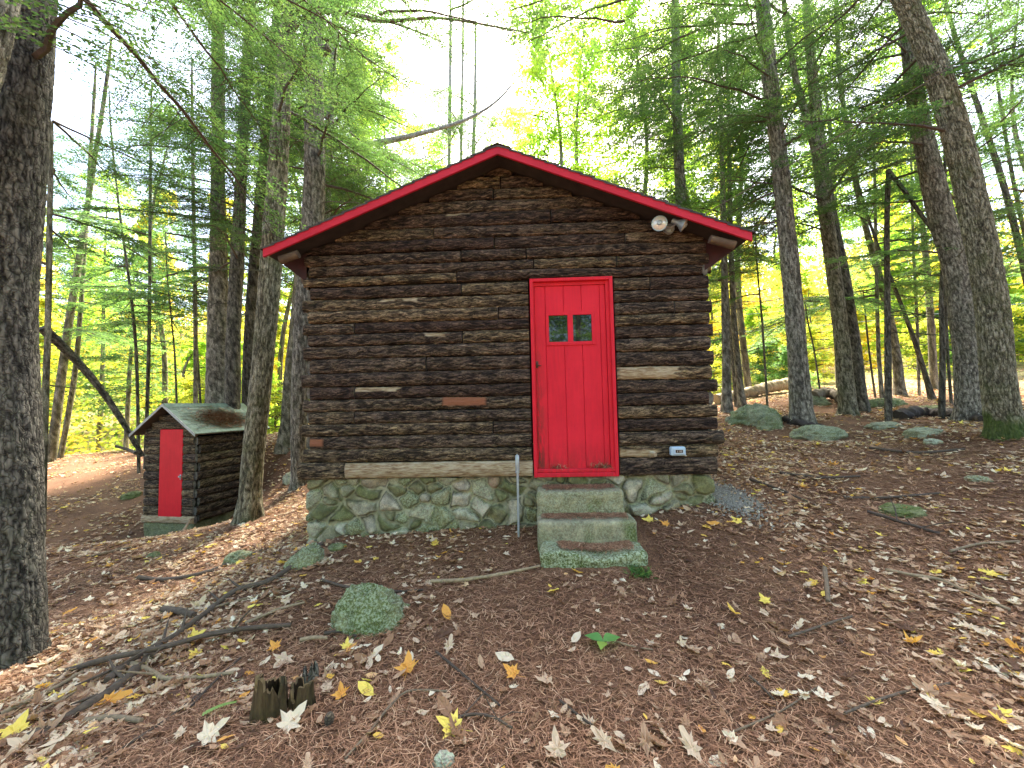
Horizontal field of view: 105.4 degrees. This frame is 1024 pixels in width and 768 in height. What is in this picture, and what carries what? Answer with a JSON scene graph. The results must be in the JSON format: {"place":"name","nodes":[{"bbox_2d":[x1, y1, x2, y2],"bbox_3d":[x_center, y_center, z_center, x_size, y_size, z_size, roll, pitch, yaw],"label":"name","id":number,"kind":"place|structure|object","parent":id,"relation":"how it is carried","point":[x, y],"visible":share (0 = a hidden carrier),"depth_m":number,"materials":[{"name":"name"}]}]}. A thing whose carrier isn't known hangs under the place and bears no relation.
{"place":"outdoors","nodes":[
{"label":"outdoors","id":0,"kind":"place"},
{"bbox_2d":[0,278,1023,767],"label":"ground","id":1,"kind":"structure","parent":0,"point":[92,480],"depth_m":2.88,"materials":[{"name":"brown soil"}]},
{"bbox_2d":[38,297,86,443],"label":"maple tree","id":2,"kind":"object","parent":1,"relation":"on","point":[41,311],"visible":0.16,"depth_m":24.68,"materials":[{"name":"yellow plant"}]},
{"bbox_2d":[41,245,125,399],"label":"beech tree","id":3,"kind":"object","parent":1,"relation":"on","point":[98,309],"visible":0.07,"depth_m":40.13,"materials":[{"name":"green plant"}]},
{"bbox_2d":[39,229,134,428],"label":"hemlock tree","id":4,"kind":"object","parent":1,"relation":"on","point":[57,297],"visible":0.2,"depth_m":32.40,"materials":[{"name":"green plant"}]},
{"bbox_2d":[21,642,163,737],"bbox_3d":[-2.370,1.749,2.308,0.201,0.123,0.885,-1,-3,-11],"label":"fallen branch","id":5,"kind":"object","parent":1,"relation":"on","point":[89,701],"visible":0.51,"depth_m":2.19,"materials":[{"name":"brown wood"}]},
{"bbox_2d":[41,171,151,452],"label":"hemlock tree","id":6,"kind":"object","parent":1,"relation":"on","point":[102,367],"visible":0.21,"depth_m":23.05,"materials":[{"name":"green plant"}]},
{"bbox_2d":[39,37,158,462],"bbox_3d":[-15.070,-5.068,14.974,3.416,16.011,4.362,-1,-3,0],"label":"sapling","id":7,"kind":"object","parent":1,"relation":"on","point":[57,406],"visible":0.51,"depth_m":14.02,"materials":[{"name":"green plant"}]},
{"bbox_2d":[41,63,182,458],"bbox_3d":[-16.088,-4.774,15.207,5.312,15.440,4.891,-3,-3,27],"label":"sapling","id":8,"kind":"object","parent":1,"relation":"on","point":[68,413],"visible":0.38,"depth_m":14.82,"materials":[{"name":"green plant"}]},
{"bbox_2d":[50,227,183,447],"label":"hemlock tree","id":9,"kind":"object","parent":1,"relation":"on","point":[127,408],"visible":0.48,"depth_m":18.90,"materials":[{"name":"green plant"}]},
{"bbox_2d":[45,81,208,468],"bbox_3d":[-11.530,-3.653,12.127,4.495,12.878,5.284,-1,-3,0],"label":"sapling","id":10,"kind":"object","parent":1,"relation":"on","point":[137,294],"visible":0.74,"depth_m":12.25,"materials":[{"name":"green plant"}]},
{"bbox_2d":[40,120,214,547],"bbox_3d":[-8.883,-1.030,7.469,3.911,8.411,5.161,-1,-3,0],"label":"sapling","id":11,"kind":"object","parent":1,"relation":"on","point":[49,235],"visible":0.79,"depth_m":7.98,"materials":[{"name":"green plant"}]},
{"bbox_2d":[39,326,144,456],"bbox_3d":[-8.398,0.248,7.856,0.214,2.628,1.678,-2,-3,18],"label":"leaning dead trunk","id":12,"kind":"object","parent":11,"relation":"attached to","point":[64,348],"visible":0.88,"depth_m":7.84,"materials":[{"name":"brown wood"}]},
{"bbox_2d":[45,85,244,473],"bbox_3d":[-12.053,-3.318,13.219,5.283,12.511,5.552,-4,-4,41],"label":"sapling","id":13,"kind":"object","parent":1,"relation":"on","point":[133,325],"visible":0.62,"depth_m":12.54,"materials":[{"name":"green plant"}]},
{"bbox_2d":[105,186,190,410],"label":"maple tree","id":14,"kind":"object","parent":1,"relation":"on","point":[154,336],"visible":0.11,"depth_m":34.18,"materials":[{"name":"green plant"}]},
{"bbox_2d":[87,100,245,402],"bbox_3d":[-17.608,-5.374,20.061,6.701,18.586,6.508,-1,-3,4],"label":"hemlock tree","id":15,"kind":"object","parent":1,"relation":"on","point":[164,369],"visible":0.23,"depth_m":19.97,"materials":[{"name":"green plant"}]},
{"bbox_2d":[61,284,287,402],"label":"sapling","id":16,"kind":"object","parent":1,"relation":"on","point":[144,286],"visible":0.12,"depth_m":12.18,"materials":[{"name":"green plant"}]},
{"bbox_2d":[117,658,235,681],"bbox_3d":[-2.077,1.711,2.325,0.816,0.126,0.277,-2,-3,17],"label":"fallen branch","id":17,"kind":"object","parent":1,"relation":"on","point":[158,674],"visible":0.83,"depth_m":2.31,"materials":[{"name":"brown wood"}]},
{"bbox_2d":[54,0,302,402],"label":"hemlock tree","id":18,"kind":"object","parent":1,"relation":"on","point":[215,335],"visible":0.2,"depth_m":9.73,"materials":[{"name":"green plant"}]},
{"bbox_2d":[154,338,205,402],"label":"beech tree","id":19,"kind":"object","parent":1,"relation":"on","point":[201,349],"visible":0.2,"depth_m":18.66,"materials":[{"name":"yellow plant"}]},
{"bbox_2d":[135,232,248,402],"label":"sapling","id":20,"kind":"object","parent":1,"relation":"on","point":[198,257],"visible":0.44,"depth_m":12.36,"materials":[{"name":"green plant"}]},
{"bbox_2d":[129,403,269,536],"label":"log shed","id":21,"kind":"structure","parent":1,"relation":"on","point":[192,469],"depth_m":7.77,"materials":[{"name":"brown wood"}]},
{"bbox_2d":[158,429,183,516],"bbox_3d":[-6.754,1.760,7.706,0.530,1.717,0.070,-2,-3,9],"label":"door","id":22,"kind":"structure","parent":21,"relation":"in","point":[171,440],"depth_m":7.71,"materials":[{"name":"red paint"}]},
{"bbox_2d":[0,0,398,90],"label":"leaning trunk tree","id":23,"kind":"object","parent":1,"relation":"on","point":[7,39],"visible":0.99,"depth_m":3.61,"materials":[{"name":"green plant"}]},
{"bbox_2d":[111,57,293,402],"bbox_3d":[-10.165,-4.293,12.755,5.240,13.584,4.612,-1,-3,0],"label":"sapling","id":24,"kind":"object","parent":1,"relation":"on","point":[195,351],"visible":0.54,"depth_m":12.66,"materials":[{"name":"green plant"}]},
{"bbox_2d":[46,1,378,405],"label":"hemlock tree","id":25,"kind":"object","parent":1,"relation":"on","point":[250,306],"visible":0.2,"depth_m":10.39,"materials":[{"name":"green plant"}]},
{"bbox_2d":[70,0,376,434],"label":"hemlock tree","id":26,"kind":"object","parent":1,"relation":"on","point":[232,374],"visible":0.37,"depth_m":8.98,"materials":[{"name":"green plant"}]},
{"bbox_2d":[0,0,452,671],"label":"hemlock tree","id":27,"kind":"object","parent":1,"relation":"on","point":[26,96],"visible":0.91,"depth_m":2.88,"materials":[{"name":"green plant"}]},
{"bbox_2d":[207,95,303,419],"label":"hemlock tree","id":28,"kind":"object","parent":1,"relation":"on","point":[281,351],"visible":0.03,"depth_m":17.05,"materials":[{"name":"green plant"}]},
{"bbox_2d":[249,674,288,726],"bbox_3d":[-1.230,1.583,1.974,0.180,0.236,0.182,0,-3,-28],"label":"rotten stump","id":29,"kind":"object","parent":1,"relation":"on","point":[270,698],"visible":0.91,"depth_m":1.93,"materials":[{"name":"brown wood"}]},
{"bbox_2d":[265,700,306,739],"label":"fallen leaf","id":30,"kind":"object","parent":1,"relation":"on","point":[287,722],"visible":1,"depth_m":1.89,"materials":[{"name":"white plant"}]},
{"bbox_2d":[146,0,455,490],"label":"hemlock tree","id":31,"kind":"object","parent":1,"relation":"on","point":[313,200],"visible":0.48,"depth_m":7.66,"materials":[{"name":"green plant"}]},
{"bbox_2d":[287,676,316,713],"bbox_3d":[-1.103,1.636,2.038,0.152,0.154,0.146,1,-4,-37],"label":"rotten stump","id":32,"kind":"object","parent":1,"relation":"on","point":[300,692],"visible":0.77,"depth_m":2.02,"materials":[{"name":"brown wood"}]},
{"bbox_2d":[283,542,324,571],"bbox_3d":[-2.054,1.740,3.806,0.437,0.350,0.294,-1,-3,0],"label":"rock","id":33,"kind":"object","parent":1,"relation":"on","point":[309,554],"visible":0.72,"depth_m":3.72,"materials":[{"name":"stone"}]},
{"bbox_2d":[166,0,446,453],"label":"hemlock tree","id":34,"kind":"object","parent":1,"relation":"on","point":[282,445],"visible":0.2,"depth_m":9.24,"materials":[{"name":"green plant"}]},
{"bbox_2d":[91,0,531,525],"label":"hemlock tree","id":35,"kind":"object","parent":1,"relation":"on","point":[249,506],"visible":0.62,"depth_m":6.30,"materials":[{"name":"green plant"}]},
{"bbox_2d":[247,20,384,297],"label":"hemlock tree","id":36,"kind":"object","parent":1,"relation":"on","point":[301,190],"visible":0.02,"depth_m":14.55,"materials":[{"name":"green plant"}]},
{"bbox_2d":[329,582,409,638],"bbox_3d":[-1.045,1.732,2.902,0.627,0.458,0.487,-1,-3,0],"label":"boulder","id":37,"kind":"object","parent":1,"relation":"on","point":[361,609],"visible":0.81,"depth_m":2.78,"materials":[{"name":"stone"}]},
{"bbox_2d":[328,35,429,211],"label":"hemlock tree","id":38,"kind":"object","parent":1,"relation":"on","point":[395,93],"visible":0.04,"depth_m":16.54,"materials":[{"name":"green plant"}]},
{"bbox_2d":[288,0,519,219],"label":"maple tree","id":39,"kind":"object","parent":1,"relation":"on","point":[398,138],"visible":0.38,"depth_m":10.26,"materials":[{"name":"green plant"}]},
{"bbox_2d":[390,121,462,185],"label":"hemlock tree","id":40,"kind":"object","parent":1,"relation":"on","point":[427,160],"visible":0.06,"depth_m":23.55,"materials":[{"name":"green plant"}]},
{"bbox_2d":[390,0,484,188],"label":"birch tree","id":41,"kind":"object","parent":1,"relation":"on","point":[449,133],"visible":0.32,"depth_m":19.72,"materials":[{"name":"green plant"}]},
{"bbox_2d":[419,0,501,171],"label":"birch tree","id":42,"kind":"object","parent":1,"relation":"on","point":[462,85],"visible":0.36,"depth_m":19.19,"materials":[{"name":"green plant"}]},
{"bbox_2d":[425,20,522,158],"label":"birch tree","id":43,"kind":"object","parent":1,"relation":"on","point":[474,93],"visible":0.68,"depth_m":18.16,"materials":[{"name":"green plant"}]},
{"bbox_2d":[260,142,755,543],"bbox_3d":[0.000,-0.186,6.050,5.105,4.444,4.235,-1,-3,2],"label":"log cabin","id":44,"kind":"object","parent":1,"relation":"on","point":[478,322],"visible":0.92,"depth_m":4.24,"materials":[{"name":"brown wood"}]},
{"bbox_2d":[534,285,610,468],"bbox_3d":[0.645,-0.090,4.219,0.776,1.984,0.086,-1,-3,2],"label":"door","id":45,"kind":"structure","parent":44,"relation":"in","point":[571,348],"depth_m":4.23,"materials":[{"name":"red paint"}]},
{"bbox_2d":[651,215,687,234],"bbox_3d":[1.651,-1.671,4.122,0.375,0.170,0.253,-1,-3,2],"label":"floodlight","id":46,"kind":"object","parent":44,"relation":"attached to","point":[659,222],"visible":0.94,"depth_m":4.06,"materials":[{"name":"metal"}]},
{"bbox_2d":[477,96,539,153],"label":"hemlock tree","id":47,"kind":"object","parent":1,"relation":"on","point":[514,127],"visible":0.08,"depth_m":21.12,"materials":[{"name":"green plant"}]},
{"bbox_2d":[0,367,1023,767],"bbox_3d":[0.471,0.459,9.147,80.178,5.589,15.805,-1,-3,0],"label":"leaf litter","id":48,"kind":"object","parent":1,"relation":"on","point":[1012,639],"visible":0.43,"depth_m":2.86,"materials":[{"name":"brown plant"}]},
{"bbox_2d":[63,601,291,672],"bbox_3d":[-2.178,1.674,2.480,1.304,0.329,0.424,0,-3,-15],"label":"fallen branch","id":49,"kind":"object","parent":48,"relation":"on","point":[133,653],"visible":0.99,"depth_m":2.58,"materials":[{"name":"brown wood"}]},
{"bbox_2d":[75,542,323,685],"bbox_3d":[-2.401,1.740,3.203,0.469,0.224,1.981,-2,-3,13],"label":"fallen branch","id":50,"kind":"object","parent":48,"relation":"on","point":[112,674],"visible":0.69,"depth_m":3.00,"materials":[{"name":"brown wood"}]},
{"bbox_2d":[179,717,229,751],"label":"fallen leaf","id":51,"kind":"object","parent":48,"relation":"on","point":[206,734],"visible":1,"depth_m":1.81,"materials":[{"name":"white plant"}]},
{"bbox_2d":[39,179,1023,454],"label":"wood","id":52,"kind":"object","parent":1,"relation":"on","point":[771,297],"visible":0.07,"depth_m":27.70,"materials":[{"name":"yellow plant"}]},
{"bbox_2d":[494,0,616,177],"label":"hemlock tree","id":53,"kind":"object","parent":1,"relation":"on","point":[554,134],"visible":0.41,"depth_m":15.10,"materials":[{"name":"green plant"}]},
{"bbox_2d":[536,485,623,516],"bbox_3d":[0.687,1.237,3.989,0.876,0.352,0.320,-1,-3,2],"label":"stone step","id":54,"kind":"object","parent":1,"relation":"on","point":[583,499],"visible":0.69,"depth_m":3.85,"materials":[{"name":"grey stone"}]},
{"bbox_2d":[537,513,636,550],"bbox_3d":[0.706,1.429,3.725,0.929,0.317,0.290,-1,-3,2],"label":"stone step","id":55,"kind":"object","parent":1,"relation":"on","point":[599,530],"visible":0.71,"depth_m":3.60,"materials":[{"name":"grey stone"}]},
{"bbox_2d":[539,541,647,567],"bbox_3d":[0.705,1.566,3.442,0.926,0.273,0.324,-1,-3,2],"label":"stone step","id":56,"kind":"object","parent":1,"relation":"on","point":[552,554],"visible":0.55,"depth_m":3.33,"materials":[{"name":"grey stone"}]},
{"bbox_2d":[524,0,663,185],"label":"hemlock tree","id":57,"kind":"object","parent":1,"relation":"on","point":[580,73],"visible":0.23,"depth_m":18.32,"materials":[{"name":"green plant"}]},
{"bbox_2d":[563,1,717,214],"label":"hemlock tree","id":58,"kind":"object","parent":1,"relation":"on","point":[679,195],"visible":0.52,"depth_m":12.14,"materials":[{"name":"green plant"}]},
{"bbox_2d":[561,0,726,215],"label":"hemlock tree","id":59,"kind":"object","parent":1,"relation":"on","point":[630,159],"visible":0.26,"depth_m":14.76,"materials":[{"name":"green plant"}]},
{"bbox_2d":[634,0,750,221],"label":"hemlock tree","id":60,"kind":"object","parent":1,"relation":"on","point":[700,181],"visible":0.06,"depth_m":17.28,"materials":[{"name":"green plant"}]},
{"bbox_2d":[612,1,848,412],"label":"young hemlock tree","id":61,"kind":"object","parent":1,"relation":"on","point":[726,405],"visible":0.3,"depth_m":11.59,"materials":[{"name":"green plant"}]},
{"bbox_2d":[458,0,1023,426],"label":"hemlock tree","id":62,"kind":"object","parent":1,"relation":"on","point":[800,397],"visible":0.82,"depth_m":8.59,"materials":[{"name":"green plant"}]},
{"bbox_2d":[709,127,785,339],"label":"maple tree","id":63,"kind":"object","parent":1,"relation":"on","point":[749,297],"visible":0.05,"depth_m":37.49,"materials":[{"name":"green plant"}]},
{"bbox_2d":[703,476,793,532],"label":"gravel","id":64,"kind":"structure","parent":1,"relation":"on","point":[728,499],"depth_m":4.12,"materials":[{"name":"grey gravel"}]},
{"bbox_2d":[718,338,782,385],"bbox_3d":[11.877,-0.835,18.683,3.555,2.744,2.614,-2,-3,12],"label":"understory shrub","id":65,"kind":"object","parent":1,"relation":"on","point":[759,353],"visible":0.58,"depth_m":18.25,"materials":[{"name":"green plant"}]},
{"bbox_2d":[713,378,787,403],"bbox_3d":[9.137,0.232,14.524,4.269,0.977,0.598,0,-3,-24],"label":"fallen log","id":66,"kind":"object","parent":1,"relation":"on","point":[778,385],"visible":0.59,"depth_m":14.32,"materials":[{"name":"beige wood"}]},
{"bbox_2d":[728,403,782,425],"bbox_3d":[5.553,0.842,8.921,1.110,0.824,0.938,-3,-4,32],"label":"boulder","id":67,"kind":"object","parent":1,"relation":"on","point":[749,415],"visible":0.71,"depth_m":8.71,"materials":[{"name":"stone"}]},
{"bbox_2d":[707,170,806,407],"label":"sapling","id":68,"kind":"object","parent":1,"relation":"on","point":[763,342],"visible":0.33,"depth_m":12.12,"materials":[{"name":"green plant"}]},
{"bbox_2d":[702,91,812,406],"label":"young hemlock tree","id":69,"kind":"object","parent":1,"relation":"on","point":[733,372],"visible":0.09,"depth_m":12.60,"materials":[{"name":"green plant"}]},
{"bbox_2d":[669,0,846,387],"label":"hemlock tree","id":70,"kind":"object","parent":1,"relation":"on","point":[743,346],"visible":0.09,"depth_m":15.12,"materials":[{"name":"green plant"}]},
{"bbox_2d":[674,0,843,408],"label":"young hemlock tree","id":71,"kind":"object","parent":1,"relation":"on","point":[741,396],"visible":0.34,"depth_m":11.88,"materials":[{"name":"green plant"}]},
{"bbox_2d":[741,304,779,380],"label":"beech tree","id":72,"kind":"object","parent":1,"relation":"on","point":[749,318],"visible":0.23,"depth_m":24.09,"materials":[{"name":"yellow plant"}]},
{"bbox_2d":[743,313,829,381],"bbox_3d":[14.611,-1.878,20.771,4.204,4.236,4.546,-1,-3,-8],"label":"understory shrub","id":73,"kind":"object","parent":1,"relation":"on","point":[782,332],"visible":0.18,"depth_m":21.40,"materials":[{"name":"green plant"}]},
{"bbox_2d":[768,343,825,388],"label":"understory shrub","id":74,"kind":"object","parent":1,"relation":"on","point":[783,374],"visible":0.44,"depth_m":17.06,"materials":[{"name":"green plant"}]},
{"bbox_2d":[770,186,832,349],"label":"beech tree","id":75,"kind":"object","parent":1,"relation":"on","point":[808,258],"visible":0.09,"depth_m":35.67,"materials":[{"name":"yellow plant"}]},
{"bbox_2d":[786,286,834,373],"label":"maple tree","id":76,"kind":"object","parent":1,"relation":"on","point":[806,289],"visible":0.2,"depth_m":22.83,"materials":[{"name":"yellow plant"}]},
{"bbox_2d":[696,26,929,412],"bbox_3d":[9.508,-5.683,11.711,7.225,13.278,3.356,-1,-3,0],"label":"tree","id":77,"kind":"object","parent":1,"relation":"on","point":[863,402],"visible":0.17,"depth_m":10.61,"materials":[{"name":"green plant"}]},
{"bbox_2d":[789,424,847,441],"bbox_3d":[5.942,1.005,7.625,1.057,0.430,0.801,-1,-3,0],"label":"boulder","id":78,"kind":"object","parent":1,"relation":"on","point":[816,432],"visible":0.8,"depth_m":7.37,"materials":[{"name":"stone"}]},
{"bbox_2d":[765,0,908,387],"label":"hemlock tree","id":79,"kind":"object","parent":1,"relation":"on","point":[835,190],"visible":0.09,"depth_m":15.76,"materials":[{"name":"green plant"}]},
{"bbox_2d":[748,293,928,388],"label":"sapling","id":80,"kind":"object","parent":1,"relation":"on","point":[812,300],"visible":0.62,"depth_m":11.70,"materials":[{"name":"green plant"}]},
{"bbox_2d":[806,322,877,381],"bbox_3d":[15.419,-1.442,19.296,3.409,3.177,3.153,-1,-3,-12],"label":"understory shrub","id":81,"kind":"object","parent":1,"relation":"on","point":[828,343],"visible":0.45,"depth_m":19.01,"materials":[{"name":"yellow plant"}]},
{"bbox_2d":[759,277,939,397],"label":"sapling","id":82,"kind":"object","parent":1,"relation":"on","point":[905,282],"visible":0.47,"depth_m":12.02,"materials":[{"name":"green plant"}]},
{"bbox_2d":[690,0,1023,415],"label":"hemlock tree","id":83,"kind":"object","parent":1,"relation":"on","point":[846,397],"visible":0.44,"depth_m":9.76,"materials":[{"name":"green plant"}]},
{"bbox_2d":[808,169,911,315],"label":"hemlock tree","id":84,"kind":"object","parent":1,"relation":"on","point":[844,240],"visible":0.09,"depth_m":38.40,"materials":[{"name":"green plant"}]},
{"bbox_2d":[754,0,1002,395],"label":"maple tree","id":85,"kind":"object","parent":1,"relation":"on","point":[899,386],"visible":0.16,"depth_m":12.45,"materials":[{"name":"green plant"}]},
{"bbox_2d":[738,0,1023,421],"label":"tree","id":86,"kind":"object","parent":1,"relation":"on","point":[940,213],"visible":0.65,"depth_m":7.44,"materials":[{"name":"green plant"}]},
{"bbox_2d":[743,118,1023,397],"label":"sapling","id":87,"kind":"object","parent":1,"relation":"on","point":[878,344],"visible":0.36,"depth_m":11.71,"materials":[{"name":"green plant"}]},
{"bbox_2d":[760,0,1023,441],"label":"tree","id":88,"kind":"object","parent":1,"relation":"on","point":[1002,410],"visible":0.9,"depth_m":5.81,"materials":[{"name":"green plant"}]},
{"bbox_2d":[858,227,938,356],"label":"beech tree","id":89,"kind":"object","parent":1,"relation":"on","point":[870,325],"visible":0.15,"depth_m":22.13,"materials":[{"name":"yellow plant"}]},
{"bbox_2d":[876,502,926,517],"bbox_3d":[4.022,1.303,4.040,0.476,0.103,0.339,-1,-3,0],"label":"boulder","id":90,"kind":"object","parent":1,"relation":"on","point":[887,508],"visible":0.94,"depth_m":3.97,"materials":[{"name":"stone"}]},
{"bbox_2d":[840,168,973,421],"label":"snapped sapling","id":91,"kind":"object","parent":1,"relation":"on","point":[888,408],"visible":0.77,"depth_m":8.43,"materials":[{"name":"green plant"}]},
{"bbox_2d":[795,67,1023,418],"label":"sapling","id":92,"kind":"object","parent":1,"relation":"on","point":[942,379],"visible":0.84,"depth_m":8.21,"materials":[{"name":"green plant"}]},
{"bbox_2d":[874,318,952,378],"bbox_3d":[18.689,-1.624,18.157,3.125,2.912,2.890,-4,-4,43],"label":"understory shrub","id":93,"kind":"object","parent":1,"relation":"on","point":[923,325],"visible":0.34,"depth_m":17.91,"materials":[{"name":"yellow plant"}]},
{"bbox_2d":[844,132,999,395],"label":"sapling","id":94,"kind":"object","parent":1,"relation":"on","point":[881,239],"visible":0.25,"depth_m":12.60,"materials":[{"name":"green plant"}]},
{"bbox_2d":[842,0,1016,389],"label":"hemlock tree","id":95,"kind":"object","parent":1,"relation":"on","point":[932,356],"visible":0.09,"depth_m":14.57,"materials":[{"name":"green plant"}]},
{"bbox_2d":[840,157,1022,399],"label":"tree","id":96,"kind":"object","parent":1,"relation":"on","point":[930,393],"visible":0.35,"depth_m":11.47,"materials":[{"name":"green plant"}]},
{"bbox_2d":[852,240,1023,403],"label":"sapling","id":97,"kind":"object","parent":1,"relation":"on","point":[926,264],"visible":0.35,"depth_m":10.57,"materials":[{"name":"green plant"}]},
{"bbox_2d":[893,405,982,421],"bbox_3d":[8.648,0.643,8.052,1.085,0.373,2.425,-3,-4,33],"label":"fallen log","id":98,"kind":"object","parent":1,"relation":"on","point":[911,412],"visible":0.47,"depth_m":8.53,"materials":[{"name":"wood"}]},
{"bbox_2d":[873,0,1023,286],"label":"maple tree","id":99,"kind":"object","parent":1,"relation":"on","point":[1005,191],"visible":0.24,"depth_m":11.09,"materials":[{"name":"green plant"}]},
{"bbox_2d":[892,263,1023,377],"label":"sapling","id":100,"kind":"object","parent":1,"relation":"on","point":[1007,268],"visible":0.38,"depth_m":11.83,"materials":[{"name":"green plant"}]},
{"bbox_2d":[907,11,1023,279],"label":"maple tree","id":101,"kind":"object","parent":1,"relation":"on","point":[1013,184],"visible":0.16,"depth_m":12.37,"materials":[{"name":"green plant"}]},
{"bbox_2d":[932,0,1023,257],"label":"hemlock tree","id":102,"kind":"object","parent":1,"relation":"on","point":[1012,88],"visible":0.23,"depth_m":17.13,"materials":[{"name":"green plant"}]},
{"bbox_2d":[40,0,1023,326],"label":"sky","id":103,"kind":"structure","parent":0,"point":[68,102],"materials":[{"name":"white"}]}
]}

